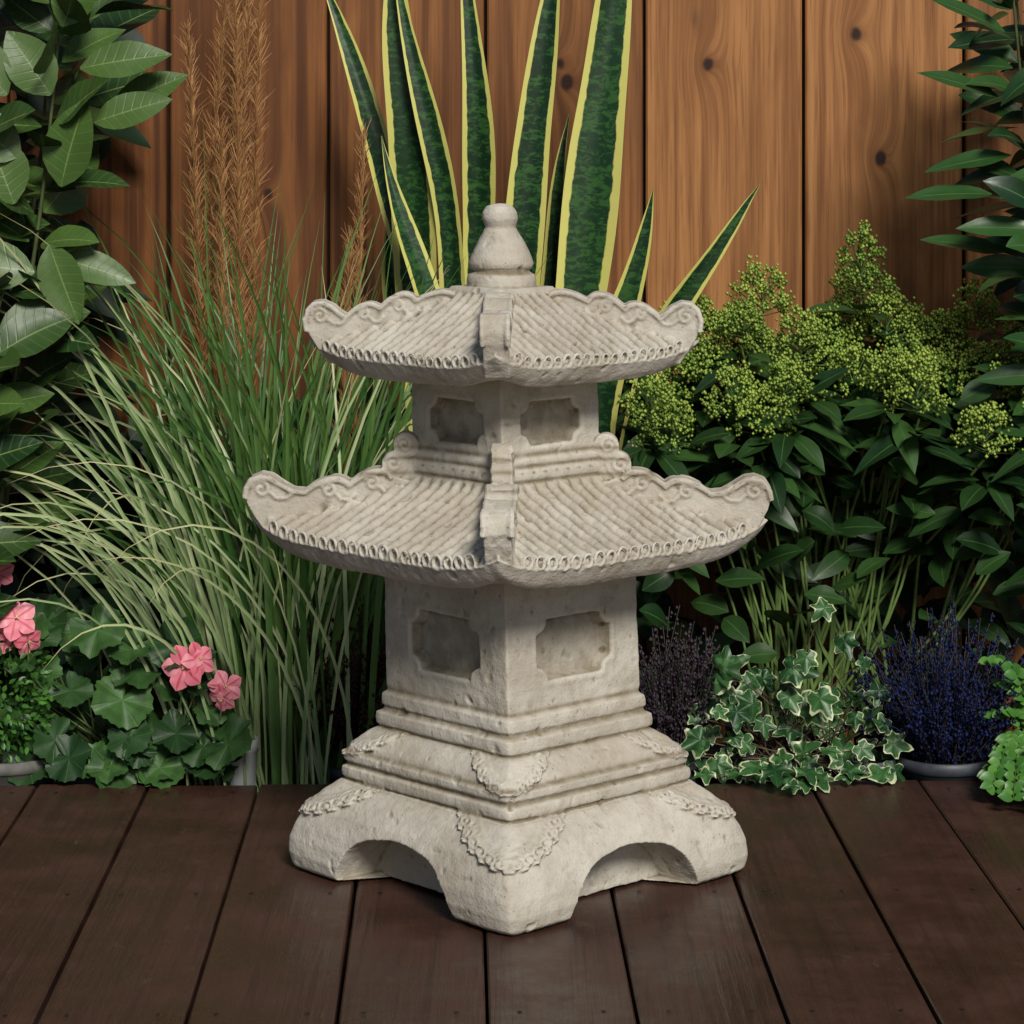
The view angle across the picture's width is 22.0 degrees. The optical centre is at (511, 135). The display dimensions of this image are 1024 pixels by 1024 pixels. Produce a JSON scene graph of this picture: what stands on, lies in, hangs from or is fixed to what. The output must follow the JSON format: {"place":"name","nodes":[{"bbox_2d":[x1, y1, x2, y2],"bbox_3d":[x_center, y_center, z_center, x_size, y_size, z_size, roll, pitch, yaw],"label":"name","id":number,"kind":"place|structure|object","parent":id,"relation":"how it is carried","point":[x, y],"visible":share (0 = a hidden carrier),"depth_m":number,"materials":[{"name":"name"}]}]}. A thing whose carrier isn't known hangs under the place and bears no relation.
{"place":"outdoors","nodes":[
{"label":"outdoors","id":0,"kind":"place"},
{"bbox_2d":[56,744,734,1023],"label":"ground","id":1,"kind":"structure","parent":0,"point":[714,748],"depth_m":4.33,"materials":[{"name":"soil"}]},
{"bbox_2d":[0,639,61,791],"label":"box ball shrub","id":2,"kind":"object","parent":1,"relation":"on","point":[19,770],"visible":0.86,"depth_m":3.91,"materials":[{"name":"green plant"}]},
{"bbox_2d":[0,0,187,618],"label":"laurel shrub","id":3,"kind":"object","parent":1,"relation":"on","point":[43,43],"visible":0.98,"depth_m":3.90,"materials":[{"name":"green plant"}]},
{"bbox_2d":[0,563,252,791],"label":"pink geranium","id":4,"kind":"object","parent":1,"relation":"on","point":[145,740],"visible":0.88,"depth_m":3.93,"materials":[{"name":"green plant"}]},
{"bbox_2d":[228,735,258,784],"bbox_3d":[-0.405,0.979,3.965,0.049,0.151,0.049,0,0,0],"label":"white plastic pot","id":5,"kind":"object","parent":1,"relation":"on","point":[237,778],"visible":0.25,"depth_m":3.95,"materials":[{"name":"white plastic"}]},
{"bbox_2d":[174,0,374,497],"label":"feather reed grass","id":6,"kind":"object","parent":1,"relation":"on","point":[237,24],"depth_m":4.30,"materials":[{"name":"brown plant"}]},
{"bbox_2d":[0,108,551,794],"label":"variegated ornamental grass","id":7,"kind":"object","parent":1,"relation":"on","point":[254,598],"depth_m":4.00,"materials":[{"name":"green plant"}]},
{"bbox_2d":[278,595,385,783],"bbox_3d":[-0.244,0.874,4.046,0.227,0.371,0.219,0,0,-26],"label":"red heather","id":8,"kind":"object","parent":1,"relation":"on","point":[340,724],"visible":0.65,"depth_m":4.00,"materials":[{"name":"plant"}]},
{"bbox_2d":[0,780,1023,1023],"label":"wooden deck","id":9,"kind":"structure","parent":1,"relation":"on","point":[865,902],"depth_m":3.20,"materials":[{"name":"wood"}]},
{"bbox_2d":[242,203,773,934],"bbox_3d":[-0.006,0.523,3.450,0.516,0.871,0.517,0,0,-43],"label":"stone pagoda lantern","id":10,"kind":"object","parent":9,"relation":"on","point":[506,521],"visible":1,"depth_m":3.36,"materials":[{"name":"beige stone"}]},
{"bbox_2d":[0,0,1023,783],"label":"background foliage","id":11,"kind":"object","parent":1,"relation":"on","point":[76,594],"visible":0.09,"depth_m":4.35,"materials":[{"name":"green plant"}]},
{"bbox_2d":[0,0,1023,743],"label":"wooden fence","id":12,"kind":"object","parent":1,"relation":"on","point":[824,124],"visible":0.29,"depth_m":4.55,"materials":[{"name":"brown wood"}]},
{"bbox_2d":[327,0,760,449],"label":"snake plant","id":13,"kind":"object","parent":1,"relation":"on","point":[409,160],"visible":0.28,"depth_m":4.23,"materials":[{"name":"green plant"}]},
{"bbox_2d":[638,605,736,785],"bbox_3d":[0.259,0.890,4.028,0.180,0.340,0.169,0,0,16],"label":"purple heather","id":14,"kind":"object","parent":1,"relation":"on","point":[668,700],"visible":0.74,"depth_m":4.00,"materials":[{"name":"purple plant"}]},
{"bbox_2d":[681,597,913,793],"bbox_3d":[0.411,0.877,3.978,0.345,0.365,0.290,0,0,-23],"label":"variegated ivy","id":15,"kind":"object","parent":1,"relation":"on","point":[808,766],"visible":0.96,"depth_m":3.96,"materials":[{"name":"green plant"}]},
{"bbox_2d":[615,219,1023,783],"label":"skimmia shrub","id":16,"kind":"object","parent":1,"relation":"on","point":[942,412],"visible":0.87,"depth_m":4.14,"materials":[{"name":"green plant"}]},
{"bbox_2d":[841,601,1023,783],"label":"blue heather","id":17,"kind":"object","parent":1,"relation":"on","point":[945,739],"visible":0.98,"depth_m":3.95,"materials":[{"name":"blue plant"}]},
{"bbox_2d":[905,0,1023,586],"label":"bay shrub","id":18,"kind":"object","parent":1,"relation":"on","point":[999,176],"visible":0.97,"depth_m":4.07,"materials":[{"name":"green plant"}]},
{"bbox_2d":[977,654,1023,801],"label":"creeping jenny","id":19,"kind":"object","parent":1,"relation":"on","point":[1002,772],"visible":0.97,"depth_m":3.86,"materials":[{"name":"green plant"}]}
]}

